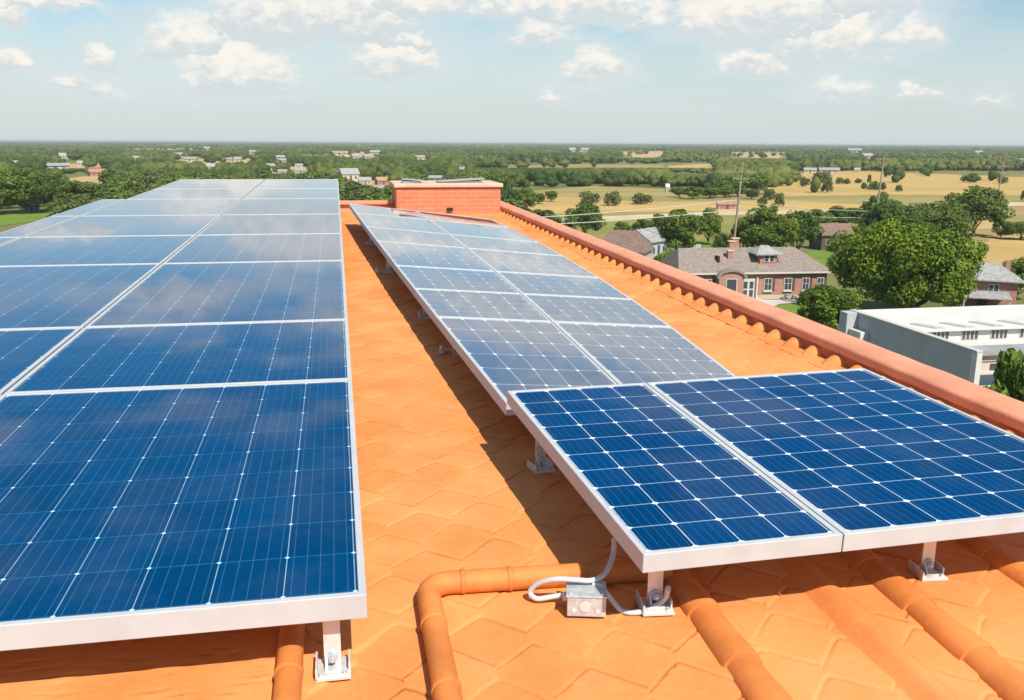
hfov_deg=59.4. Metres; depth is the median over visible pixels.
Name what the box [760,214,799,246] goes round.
broadleaf tree
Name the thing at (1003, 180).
field bush
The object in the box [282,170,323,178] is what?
broadleaf tree
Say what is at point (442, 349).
mounting bracket
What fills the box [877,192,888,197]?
broadleaf tree
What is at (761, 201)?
broadleaf tree
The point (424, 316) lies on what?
mounting bracket
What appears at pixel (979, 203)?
broadleaf tree
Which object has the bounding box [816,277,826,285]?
window
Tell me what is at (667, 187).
house
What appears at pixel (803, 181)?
field bush
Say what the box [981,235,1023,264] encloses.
field
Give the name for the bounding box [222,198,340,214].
solar panel
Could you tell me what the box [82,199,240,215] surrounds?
solar panel
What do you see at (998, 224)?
broadleaf tree
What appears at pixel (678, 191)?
broadleaf tree
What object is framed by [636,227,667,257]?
blue house
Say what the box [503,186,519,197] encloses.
broadleaf tree
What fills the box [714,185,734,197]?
broadleaf tree
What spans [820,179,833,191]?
field bush
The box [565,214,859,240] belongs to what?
field
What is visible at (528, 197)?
broadleaf tree
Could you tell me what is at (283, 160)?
house
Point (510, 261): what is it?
solar panel
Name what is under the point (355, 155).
house
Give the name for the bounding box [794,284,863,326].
broadleaf tree
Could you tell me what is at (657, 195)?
field
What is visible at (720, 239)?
broadleaf tree
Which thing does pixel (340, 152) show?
house
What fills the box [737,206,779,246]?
broadleaf tree
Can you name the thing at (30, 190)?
broadleaf tree
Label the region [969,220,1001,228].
clearing
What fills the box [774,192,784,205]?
field bush
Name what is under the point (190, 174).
broadleaf tree
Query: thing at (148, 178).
broadleaf tree
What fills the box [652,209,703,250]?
broadleaf tree
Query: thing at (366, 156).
house
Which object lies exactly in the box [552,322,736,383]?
solar panel
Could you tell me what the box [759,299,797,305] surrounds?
path
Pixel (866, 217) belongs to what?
broadleaf tree
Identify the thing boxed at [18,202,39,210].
house
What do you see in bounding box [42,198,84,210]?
broadleaf tree
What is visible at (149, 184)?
broadleaf tree
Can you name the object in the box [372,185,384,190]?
house
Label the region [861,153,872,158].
house
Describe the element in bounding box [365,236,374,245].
mounting bracket
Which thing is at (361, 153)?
clearing
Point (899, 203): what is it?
broadleaf tree
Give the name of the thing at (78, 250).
solar panel
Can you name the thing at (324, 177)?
broadleaf tree
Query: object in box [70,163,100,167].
clearing
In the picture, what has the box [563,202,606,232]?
broadleaf tree
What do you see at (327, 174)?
broadleaf tree
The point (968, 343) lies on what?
white building
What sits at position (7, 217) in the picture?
lawn
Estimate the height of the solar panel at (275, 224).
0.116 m
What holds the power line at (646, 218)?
attached to the utility pole at (737, 209)
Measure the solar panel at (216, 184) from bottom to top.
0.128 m
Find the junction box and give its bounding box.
[563,580,606,616]
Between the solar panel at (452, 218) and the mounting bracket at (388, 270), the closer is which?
the mounting bracket at (388, 270)
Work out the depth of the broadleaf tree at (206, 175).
300.79 m
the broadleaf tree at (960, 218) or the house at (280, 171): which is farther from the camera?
the house at (280, 171)
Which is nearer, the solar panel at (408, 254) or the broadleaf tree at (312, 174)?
the solar panel at (408, 254)
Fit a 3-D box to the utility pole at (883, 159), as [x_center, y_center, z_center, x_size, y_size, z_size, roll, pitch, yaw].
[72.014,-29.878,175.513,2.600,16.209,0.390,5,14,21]
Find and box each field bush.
[578,190,600,204]
[603,190,621,204]
[631,192,652,203]
[763,189,775,199]
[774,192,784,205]
[799,176,810,185]
[810,171,832,180]
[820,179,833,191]
[835,177,843,183]
[843,178,850,183]
[860,182,866,188]
[867,181,881,189]
[881,182,886,189]
[895,185,902,190]
[960,173,981,181]
[997,175,1008,183]
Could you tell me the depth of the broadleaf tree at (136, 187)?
216.10 m
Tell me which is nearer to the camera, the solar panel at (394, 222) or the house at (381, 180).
the solar panel at (394, 222)
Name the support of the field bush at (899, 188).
on the field at (922, 184)
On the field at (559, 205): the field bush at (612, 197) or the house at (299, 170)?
the field bush at (612, 197)
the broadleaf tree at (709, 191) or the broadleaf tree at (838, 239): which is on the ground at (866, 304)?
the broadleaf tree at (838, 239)
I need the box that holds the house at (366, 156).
[362,154,370,158]
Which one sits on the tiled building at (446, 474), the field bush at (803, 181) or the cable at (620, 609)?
the cable at (620, 609)
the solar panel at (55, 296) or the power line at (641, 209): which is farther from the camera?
the power line at (641, 209)
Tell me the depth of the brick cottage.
100.71 m
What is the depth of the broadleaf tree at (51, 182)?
226.09 m
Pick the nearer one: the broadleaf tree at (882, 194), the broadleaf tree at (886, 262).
the broadleaf tree at (886, 262)
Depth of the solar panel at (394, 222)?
11.01 m
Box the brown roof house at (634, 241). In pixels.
[602,229,654,258]
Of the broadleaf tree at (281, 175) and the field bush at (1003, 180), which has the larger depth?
the field bush at (1003, 180)
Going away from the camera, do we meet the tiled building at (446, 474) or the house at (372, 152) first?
the tiled building at (446, 474)
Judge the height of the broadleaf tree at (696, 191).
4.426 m
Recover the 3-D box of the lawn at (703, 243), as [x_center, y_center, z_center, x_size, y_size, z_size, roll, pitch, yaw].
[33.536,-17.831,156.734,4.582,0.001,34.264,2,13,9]
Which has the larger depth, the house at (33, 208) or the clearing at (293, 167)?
the clearing at (293, 167)
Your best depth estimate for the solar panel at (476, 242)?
9.74 m
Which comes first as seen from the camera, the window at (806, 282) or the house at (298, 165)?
the window at (806, 282)
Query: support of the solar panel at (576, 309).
on the tiled building at (446, 474)
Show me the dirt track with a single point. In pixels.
(606, 218)
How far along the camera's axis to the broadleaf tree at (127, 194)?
177.82 m
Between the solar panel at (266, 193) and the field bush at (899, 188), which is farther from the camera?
the field bush at (899, 188)
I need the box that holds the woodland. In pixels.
[0,140,1023,191]
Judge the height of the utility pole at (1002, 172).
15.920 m
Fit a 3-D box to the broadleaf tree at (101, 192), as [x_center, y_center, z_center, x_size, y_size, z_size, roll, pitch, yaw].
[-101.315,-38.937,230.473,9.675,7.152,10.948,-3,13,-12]
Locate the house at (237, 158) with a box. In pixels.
[234,157,241,160]
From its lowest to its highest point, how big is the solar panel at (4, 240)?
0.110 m
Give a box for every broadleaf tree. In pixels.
[0,167,46,212]
[0,171,17,206]
[38,168,71,201]
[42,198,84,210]
[46,197,100,217]
[54,180,97,199]
[67,194,80,199]
[78,195,101,201]
[94,185,123,197]
[97,169,125,184]
[99,177,124,188]
[102,190,134,198]
[103,192,118,196]
[114,186,133,192]
[115,180,153,186]
[116,179,152,191]
[122,173,146,181]
[123,182,146,193]
[130,170,160,176]
[135,185,160,193]
[141,174,153,184]
[150,171,174,181]
[153,176,174,183]
[156,169,174,177]
[175,175,193,180]
[176,170,202,176]
[185,172,213,176]
[187,174,216,178]
[193,172,220,177]
[239,174,261,178]
[255,170,279,178]
[270,173,287,178]
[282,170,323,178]
[287,173,308,178]
[314,174,335,178]
[321,172,350,179]
[338,181,358,187]
[339,184,345,193]
[339,190,360,199]
[341,183,360,192]
[343,187,384,199]
[353,184,380,195]
[360,194,391,200]
[383,180,392,197]
[406,172,431,179]
[440,173,464,179]
[462,173,483,179]
[475,171,489,176]
[484,173,505,191]
[493,171,511,188]
[501,192,525,206]
[502,178,516,189]
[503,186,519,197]
[509,201,578,229]
[517,187,537,207]
[535,193,545,203]
[545,190,557,201]
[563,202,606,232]
[613,221,631,229]
[631,219,654,229]
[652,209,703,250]
[652,251,672,260]
[668,186,683,196]
[682,186,703,198]
[695,207,722,244]
[699,187,720,197]
[709,179,733,194]
[711,232,732,247]
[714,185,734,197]
[719,176,748,188]
[728,221,750,246]
[729,183,745,196]
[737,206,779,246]
[743,173,772,190]
[743,188,759,198]
[757,197,767,207]
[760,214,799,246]
[771,204,778,213]
[785,209,824,249]
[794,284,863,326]
[806,208,835,222]
[826,205,864,222]
[826,218,987,307]
[832,234,851,247]
[852,225,870,234]
[857,211,886,228]
[860,195,892,214]
[868,200,921,228]
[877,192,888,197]
[879,197,916,208]
[892,209,936,230]
[907,200,955,231]
[930,207,976,233]
[944,185,1015,236]
[967,241,989,260]
[983,348,1023,401]
[991,220,1011,237]
[1000,221,1023,239]
[1002,256,1023,299]
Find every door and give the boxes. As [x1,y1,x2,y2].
[743,277,761,299]
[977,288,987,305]
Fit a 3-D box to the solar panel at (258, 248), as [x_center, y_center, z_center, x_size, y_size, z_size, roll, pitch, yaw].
[-2.476,-1.000,8.947,1.550,0.112,2.063,-2,13,-11]
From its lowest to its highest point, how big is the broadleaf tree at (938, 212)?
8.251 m
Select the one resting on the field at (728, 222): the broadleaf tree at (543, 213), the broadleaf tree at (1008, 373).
the broadleaf tree at (543, 213)
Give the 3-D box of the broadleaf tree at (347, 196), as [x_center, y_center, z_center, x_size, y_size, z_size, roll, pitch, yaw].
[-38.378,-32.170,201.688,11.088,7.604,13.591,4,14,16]
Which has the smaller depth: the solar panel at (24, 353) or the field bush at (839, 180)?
the solar panel at (24, 353)
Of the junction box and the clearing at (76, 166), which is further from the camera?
the clearing at (76, 166)
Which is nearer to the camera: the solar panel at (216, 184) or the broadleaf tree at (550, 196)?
the solar panel at (216, 184)
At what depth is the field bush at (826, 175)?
423.19 m
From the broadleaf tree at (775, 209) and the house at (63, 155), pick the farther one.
the house at (63, 155)
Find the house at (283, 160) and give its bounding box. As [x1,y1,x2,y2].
[278,158,286,162]
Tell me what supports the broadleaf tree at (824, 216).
on the field at (728, 222)
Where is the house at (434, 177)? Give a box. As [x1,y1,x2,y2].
[428,175,442,179]
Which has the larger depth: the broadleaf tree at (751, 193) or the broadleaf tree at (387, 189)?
the broadleaf tree at (751, 193)
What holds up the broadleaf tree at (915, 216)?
on the field at (984, 235)
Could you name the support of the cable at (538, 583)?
on the tiled building at (446, 474)
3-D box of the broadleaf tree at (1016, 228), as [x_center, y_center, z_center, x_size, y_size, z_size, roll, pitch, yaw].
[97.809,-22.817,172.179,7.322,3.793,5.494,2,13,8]
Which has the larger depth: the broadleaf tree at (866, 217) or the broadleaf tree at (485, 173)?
the broadleaf tree at (485, 173)
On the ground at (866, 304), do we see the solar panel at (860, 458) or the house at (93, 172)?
the house at (93, 172)
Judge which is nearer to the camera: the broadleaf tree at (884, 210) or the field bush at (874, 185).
the broadleaf tree at (884, 210)
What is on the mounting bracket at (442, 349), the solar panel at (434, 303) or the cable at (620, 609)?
the solar panel at (434, 303)
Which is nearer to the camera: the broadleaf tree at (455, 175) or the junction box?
the junction box
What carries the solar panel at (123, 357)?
on the tiled building at (446, 474)
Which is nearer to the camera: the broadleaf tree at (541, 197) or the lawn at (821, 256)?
the lawn at (821, 256)
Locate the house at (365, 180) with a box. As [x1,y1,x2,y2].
[358,177,371,184]
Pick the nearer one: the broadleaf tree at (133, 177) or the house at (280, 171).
the broadleaf tree at (133, 177)
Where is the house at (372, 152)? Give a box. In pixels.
[370,150,380,154]
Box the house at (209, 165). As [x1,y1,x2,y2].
[206,163,214,169]
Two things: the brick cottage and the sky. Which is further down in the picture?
the brick cottage
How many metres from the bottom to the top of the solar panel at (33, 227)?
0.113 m
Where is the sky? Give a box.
[0,0,1023,144]
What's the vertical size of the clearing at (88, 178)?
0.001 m
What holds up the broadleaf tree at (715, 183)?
on the field at (657, 195)
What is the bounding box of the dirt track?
[559,202,1023,222]
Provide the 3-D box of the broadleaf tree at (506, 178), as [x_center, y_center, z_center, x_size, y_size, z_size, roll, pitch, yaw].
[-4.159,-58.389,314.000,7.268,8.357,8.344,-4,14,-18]
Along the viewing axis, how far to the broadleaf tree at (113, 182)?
248.96 m
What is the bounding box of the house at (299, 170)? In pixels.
[293,169,306,172]
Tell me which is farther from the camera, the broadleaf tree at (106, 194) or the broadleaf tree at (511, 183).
the broadleaf tree at (511, 183)
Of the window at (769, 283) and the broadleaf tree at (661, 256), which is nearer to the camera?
the window at (769, 283)
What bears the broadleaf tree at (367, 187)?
on the ground at (866, 304)
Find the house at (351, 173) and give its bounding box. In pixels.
[338,168,359,180]
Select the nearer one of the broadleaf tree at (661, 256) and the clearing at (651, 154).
the broadleaf tree at (661, 256)
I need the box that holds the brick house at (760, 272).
[659,237,831,299]
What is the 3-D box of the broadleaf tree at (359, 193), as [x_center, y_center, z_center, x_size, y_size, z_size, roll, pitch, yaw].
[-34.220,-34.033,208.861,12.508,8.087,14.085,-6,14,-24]
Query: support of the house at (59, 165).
on the ground at (866, 304)
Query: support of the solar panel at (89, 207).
on the tiled building at (446, 474)
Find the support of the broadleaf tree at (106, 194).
on the ground at (866, 304)
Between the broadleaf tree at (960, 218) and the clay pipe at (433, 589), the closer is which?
the clay pipe at (433, 589)
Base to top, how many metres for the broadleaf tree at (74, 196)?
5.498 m
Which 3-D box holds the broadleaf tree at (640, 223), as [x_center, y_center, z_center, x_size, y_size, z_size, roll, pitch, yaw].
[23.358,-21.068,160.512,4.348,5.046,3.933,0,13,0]
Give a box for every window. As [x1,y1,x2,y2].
[763,278,774,291]
[783,277,794,291]
[801,277,812,291]
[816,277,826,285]
[988,283,999,290]
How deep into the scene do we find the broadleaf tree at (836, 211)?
192.30 m
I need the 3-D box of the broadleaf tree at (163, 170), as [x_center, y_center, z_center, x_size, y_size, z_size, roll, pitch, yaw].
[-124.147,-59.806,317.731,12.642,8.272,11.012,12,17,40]
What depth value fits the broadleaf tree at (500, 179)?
296.22 m
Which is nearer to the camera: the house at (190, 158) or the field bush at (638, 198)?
the field bush at (638, 198)
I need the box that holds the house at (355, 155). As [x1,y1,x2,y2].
[350,153,359,158]
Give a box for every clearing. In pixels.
[68,176,101,183]
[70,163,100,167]
[177,158,254,163]
[270,166,307,173]
[336,152,377,157]
[492,164,666,167]
[623,151,662,157]
[667,164,711,172]
[732,152,784,157]
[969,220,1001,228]
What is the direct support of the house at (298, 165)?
on the ground at (866, 304)
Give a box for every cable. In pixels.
[527,538,616,601]
[592,582,670,615]
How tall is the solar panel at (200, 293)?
0.121 m
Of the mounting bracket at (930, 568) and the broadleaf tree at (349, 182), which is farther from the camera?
the broadleaf tree at (349, 182)
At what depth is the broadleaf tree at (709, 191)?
296.62 m
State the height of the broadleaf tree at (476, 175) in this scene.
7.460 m
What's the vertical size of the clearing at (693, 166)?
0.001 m
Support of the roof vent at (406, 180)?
on the tiled building at (446, 474)
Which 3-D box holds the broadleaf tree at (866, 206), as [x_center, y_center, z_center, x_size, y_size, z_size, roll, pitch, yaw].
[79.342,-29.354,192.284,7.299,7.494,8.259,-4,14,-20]
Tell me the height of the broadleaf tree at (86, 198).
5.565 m
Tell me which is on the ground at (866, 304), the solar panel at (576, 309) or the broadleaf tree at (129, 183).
the broadleaf tree at (129, 183)
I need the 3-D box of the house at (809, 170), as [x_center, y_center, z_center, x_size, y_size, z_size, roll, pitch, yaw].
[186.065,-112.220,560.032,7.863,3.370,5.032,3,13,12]
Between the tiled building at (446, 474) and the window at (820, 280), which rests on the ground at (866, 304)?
the tiled building at (446, 474)
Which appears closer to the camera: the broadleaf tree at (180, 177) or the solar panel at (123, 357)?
the solar panel at (123, 357)
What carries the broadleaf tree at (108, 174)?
on the ground at (866, 304)
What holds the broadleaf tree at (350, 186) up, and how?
on the ground at (866, 304)
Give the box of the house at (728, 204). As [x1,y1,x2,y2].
[716,200,737,208]
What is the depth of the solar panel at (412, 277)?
7.21 m
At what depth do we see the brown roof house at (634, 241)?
129.69 m
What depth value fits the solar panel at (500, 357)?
4.91 m
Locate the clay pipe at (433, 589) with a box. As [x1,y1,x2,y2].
[417,560,672,699]
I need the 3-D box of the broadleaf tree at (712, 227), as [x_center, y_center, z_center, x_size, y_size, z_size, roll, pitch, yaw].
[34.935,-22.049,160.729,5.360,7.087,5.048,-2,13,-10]
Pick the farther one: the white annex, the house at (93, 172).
the house at (93, 172)
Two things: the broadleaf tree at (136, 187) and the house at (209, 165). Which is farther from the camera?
the house at (209, 165)
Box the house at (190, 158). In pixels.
[183,157,197,160]
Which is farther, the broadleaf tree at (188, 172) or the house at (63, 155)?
the house at (63, 155)
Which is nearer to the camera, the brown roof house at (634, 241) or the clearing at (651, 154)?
the brown roof house at (634, 241)
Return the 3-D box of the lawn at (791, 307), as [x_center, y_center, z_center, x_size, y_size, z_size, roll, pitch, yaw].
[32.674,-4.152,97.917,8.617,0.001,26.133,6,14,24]
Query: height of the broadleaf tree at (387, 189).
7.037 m
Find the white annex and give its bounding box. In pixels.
[679,244,700,247]
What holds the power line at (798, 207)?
attached to the utility pole at (883, 159)
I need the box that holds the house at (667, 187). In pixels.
[665,184,669,191]
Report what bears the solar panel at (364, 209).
on the tiled building at (446, 474)
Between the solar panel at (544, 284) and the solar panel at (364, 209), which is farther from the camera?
the solar panel at (364, 209)
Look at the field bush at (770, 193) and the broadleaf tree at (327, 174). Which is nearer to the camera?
the field bush at (770, 193)
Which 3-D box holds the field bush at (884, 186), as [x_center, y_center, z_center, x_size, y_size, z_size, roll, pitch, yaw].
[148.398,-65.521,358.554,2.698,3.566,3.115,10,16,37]
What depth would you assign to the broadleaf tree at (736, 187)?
307.45 m
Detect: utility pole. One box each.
[727,162,756,236]
[877,155,890,204]
[998,153,1012,189]
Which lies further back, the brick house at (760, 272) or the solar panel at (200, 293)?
the brick house at (760, 272)
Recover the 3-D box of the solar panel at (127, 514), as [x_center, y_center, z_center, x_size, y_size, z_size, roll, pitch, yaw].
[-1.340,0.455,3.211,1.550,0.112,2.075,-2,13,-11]
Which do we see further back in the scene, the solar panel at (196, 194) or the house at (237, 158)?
the house at (237, 158)
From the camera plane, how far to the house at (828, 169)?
560.25 m
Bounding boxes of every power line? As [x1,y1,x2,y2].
[545,199,737,216]
[560,209,735,223]
[743,202,852,210]
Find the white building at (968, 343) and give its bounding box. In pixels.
[838,304,1023,387]
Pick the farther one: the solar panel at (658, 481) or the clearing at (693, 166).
the clearing at (693, 166)
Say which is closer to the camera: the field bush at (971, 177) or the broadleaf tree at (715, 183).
the broadleaf tree at (715, 183)
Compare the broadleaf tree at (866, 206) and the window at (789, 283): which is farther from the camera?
the broadleaf tree at (866, 206)
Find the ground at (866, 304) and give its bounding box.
[0,140,1023,329]
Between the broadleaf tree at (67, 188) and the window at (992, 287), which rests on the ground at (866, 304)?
the broadleaf tree at (67, 188)
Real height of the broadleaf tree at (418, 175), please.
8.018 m
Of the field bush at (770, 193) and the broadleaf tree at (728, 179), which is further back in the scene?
the broadleaf tree at (728, 179)
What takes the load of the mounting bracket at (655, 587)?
on the tiled building at (446, 474)
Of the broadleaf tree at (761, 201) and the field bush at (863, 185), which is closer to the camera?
the broadleaf tree at (761, 201)
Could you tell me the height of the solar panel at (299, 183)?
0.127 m
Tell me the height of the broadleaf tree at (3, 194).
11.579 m
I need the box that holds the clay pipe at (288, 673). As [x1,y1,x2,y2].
[272,624,304,699]
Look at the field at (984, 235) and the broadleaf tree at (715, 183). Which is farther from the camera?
the broadleaf tree at (715, 183)
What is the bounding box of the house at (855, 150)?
[848,148,861,152]
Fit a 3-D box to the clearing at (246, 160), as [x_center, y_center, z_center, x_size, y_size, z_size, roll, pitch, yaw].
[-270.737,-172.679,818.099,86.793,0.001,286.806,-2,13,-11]
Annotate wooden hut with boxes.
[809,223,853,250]
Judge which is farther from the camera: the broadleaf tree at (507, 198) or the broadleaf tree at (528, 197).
the broadleaf tree at (528, 197)
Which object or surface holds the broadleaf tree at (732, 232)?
on the ground at (866, 304)
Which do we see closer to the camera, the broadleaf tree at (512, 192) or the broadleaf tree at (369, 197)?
the broadleaf tree at (369, 197)
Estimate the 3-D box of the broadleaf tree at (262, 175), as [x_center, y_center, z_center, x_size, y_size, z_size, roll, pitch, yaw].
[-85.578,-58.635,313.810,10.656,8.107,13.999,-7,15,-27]
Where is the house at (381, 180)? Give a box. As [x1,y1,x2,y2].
[374,177,388,184]
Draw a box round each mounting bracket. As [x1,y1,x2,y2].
[315,620,350,682]
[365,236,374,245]
[375,259,393,272]
[417,309,430,318]
[439,345,458,354]
[527,440,555,473]
[636,571,674,616]
[908,541,947,581]
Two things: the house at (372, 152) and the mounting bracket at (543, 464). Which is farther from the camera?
the house at (372, 152)
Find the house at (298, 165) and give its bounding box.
[295,164,302,167]
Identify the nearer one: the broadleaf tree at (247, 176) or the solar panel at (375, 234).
the solar panel at (375, 234)
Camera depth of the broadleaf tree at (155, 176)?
297.79 m
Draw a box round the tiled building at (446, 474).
[0,180,1023,699]
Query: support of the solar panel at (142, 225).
on the tiled building at (446, 474)
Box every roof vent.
[401,178,423,182]
[435,178,484,182]
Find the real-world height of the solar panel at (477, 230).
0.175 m
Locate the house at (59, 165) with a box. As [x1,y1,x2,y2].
[46,163,70,168]
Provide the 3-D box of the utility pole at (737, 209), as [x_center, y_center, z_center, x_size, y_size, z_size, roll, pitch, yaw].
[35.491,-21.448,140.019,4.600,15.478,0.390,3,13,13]
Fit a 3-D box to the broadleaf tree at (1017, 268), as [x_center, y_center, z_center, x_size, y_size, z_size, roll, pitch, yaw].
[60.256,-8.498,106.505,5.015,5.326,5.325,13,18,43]
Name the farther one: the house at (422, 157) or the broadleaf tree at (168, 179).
the house at (422, 157)
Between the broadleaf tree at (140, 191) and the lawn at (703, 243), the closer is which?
the lawn at (703, 243)
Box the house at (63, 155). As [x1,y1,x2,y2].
[58,153,67,159]
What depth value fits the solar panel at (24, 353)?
4.87 m
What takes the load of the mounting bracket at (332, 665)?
on the tiled building at (446, 474)
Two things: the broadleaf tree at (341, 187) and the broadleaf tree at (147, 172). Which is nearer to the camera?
the broadleaf tree at (341, 187)
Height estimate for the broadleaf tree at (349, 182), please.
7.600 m
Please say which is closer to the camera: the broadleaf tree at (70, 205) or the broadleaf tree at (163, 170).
the broadleaf tree at (70, 205)
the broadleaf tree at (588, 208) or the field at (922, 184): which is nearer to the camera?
the broadleaf tree at (588, 208)
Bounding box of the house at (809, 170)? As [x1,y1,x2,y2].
[803,167,816,172]
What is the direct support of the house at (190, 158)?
on the ground at (866, 304)
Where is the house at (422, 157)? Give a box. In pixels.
[415,155,425,159]
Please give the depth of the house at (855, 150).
1790.82 m
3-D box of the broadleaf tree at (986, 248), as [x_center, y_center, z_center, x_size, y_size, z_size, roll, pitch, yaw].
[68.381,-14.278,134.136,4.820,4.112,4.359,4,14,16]
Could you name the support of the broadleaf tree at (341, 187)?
on the ground at (866, 304)
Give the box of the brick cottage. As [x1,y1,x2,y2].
[963,260,1023,305]
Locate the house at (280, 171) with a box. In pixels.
[277,169,286,173]
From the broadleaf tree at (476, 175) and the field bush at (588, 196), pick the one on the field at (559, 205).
the field bush at (588, 196)
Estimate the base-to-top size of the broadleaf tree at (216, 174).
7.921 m
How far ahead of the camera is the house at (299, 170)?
514.53 m
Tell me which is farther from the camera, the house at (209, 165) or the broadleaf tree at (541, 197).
the house at (209, 165)
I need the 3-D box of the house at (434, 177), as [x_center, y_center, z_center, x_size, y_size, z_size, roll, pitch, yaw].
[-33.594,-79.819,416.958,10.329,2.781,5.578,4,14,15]
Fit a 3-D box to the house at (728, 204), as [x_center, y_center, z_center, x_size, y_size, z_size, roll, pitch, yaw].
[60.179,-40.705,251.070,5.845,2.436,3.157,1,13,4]
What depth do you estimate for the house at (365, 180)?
379.42 m
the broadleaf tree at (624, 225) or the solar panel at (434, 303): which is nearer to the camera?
the solar panel at (434, 303)
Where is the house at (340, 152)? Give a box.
[332,151,347,154]
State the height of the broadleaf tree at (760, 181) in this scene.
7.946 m
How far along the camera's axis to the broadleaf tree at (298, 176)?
304.52 m
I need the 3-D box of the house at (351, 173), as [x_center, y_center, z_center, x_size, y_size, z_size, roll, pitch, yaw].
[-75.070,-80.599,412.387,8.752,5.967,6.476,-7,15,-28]
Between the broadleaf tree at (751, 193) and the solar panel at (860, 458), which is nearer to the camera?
the solar panel at (860, 458)
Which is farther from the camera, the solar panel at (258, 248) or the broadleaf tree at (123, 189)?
the broadleaf tree at (123, 189)
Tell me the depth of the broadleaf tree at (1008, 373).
35.24 m
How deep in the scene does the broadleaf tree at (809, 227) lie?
142.59 m
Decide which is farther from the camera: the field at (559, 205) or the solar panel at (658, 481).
the field at (559, 205)
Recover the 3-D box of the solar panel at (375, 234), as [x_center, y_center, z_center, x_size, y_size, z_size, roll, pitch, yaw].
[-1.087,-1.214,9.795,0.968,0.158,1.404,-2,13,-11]
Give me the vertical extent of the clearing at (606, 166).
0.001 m
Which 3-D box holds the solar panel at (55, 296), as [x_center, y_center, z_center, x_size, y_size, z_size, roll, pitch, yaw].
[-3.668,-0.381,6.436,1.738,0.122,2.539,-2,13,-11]
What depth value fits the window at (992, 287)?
100.79 m
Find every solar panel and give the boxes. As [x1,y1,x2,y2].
[0,216,78,237]
[0,235,195,265]
[0,237,20,244]
[0,264,160,329]
[0,327,81,395]
[0,380,366,650]
[4,319,351,393]
[25,215,220,236]
[53,199,124,215]
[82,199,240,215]
[86,260,347,326]
[128,189,252,198]
[155,179,264,188]
[164,233,343,262]
[198,214,341,234]
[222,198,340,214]
[242,188,338,198]
[254,179,338,188]
[349,204,425,218]
[355,213,446,233]
[365,226,464,247]
[376,241,492,270]
[395,265,518,293]
[413,288,549,323]
[416,211,506,226]
[429,220,536,241]
[436,317,616,414]
[448,234,562,255]
[466,248,596,276]
[495,271,630,298]
[507,383,842,572]
[521,294,670,326]
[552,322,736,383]
[646,368,1023,551]
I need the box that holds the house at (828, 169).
[818,167,839,172]
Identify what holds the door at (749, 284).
in the brick house at (760, 272)
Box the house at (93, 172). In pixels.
[86,169,103,176]
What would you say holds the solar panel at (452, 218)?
on the tiled building at (446, 474)
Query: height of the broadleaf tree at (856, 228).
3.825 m
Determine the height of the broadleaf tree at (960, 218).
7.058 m
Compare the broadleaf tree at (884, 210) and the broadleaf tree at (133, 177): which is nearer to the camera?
the broadleaf tree at (884, 210)
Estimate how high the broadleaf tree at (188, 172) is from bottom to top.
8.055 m
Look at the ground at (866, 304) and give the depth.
386.76 m
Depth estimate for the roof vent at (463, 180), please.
15.15 m
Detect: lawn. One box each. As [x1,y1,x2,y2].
[0,210,51,225]
[695,238,712,247]
[775,303,837,327]
[805,250,835,265]
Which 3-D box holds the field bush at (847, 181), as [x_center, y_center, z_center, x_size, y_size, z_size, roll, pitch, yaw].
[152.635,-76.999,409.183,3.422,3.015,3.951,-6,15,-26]
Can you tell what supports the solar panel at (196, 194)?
on the tiled building at (446, 474)
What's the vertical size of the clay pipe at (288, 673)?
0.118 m
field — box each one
[525,197,861,213]
[533,186,1023,217]
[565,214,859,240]
[763,171,1023,195]
[855,211,1023,288]
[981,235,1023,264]
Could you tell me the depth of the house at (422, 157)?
914.57 m

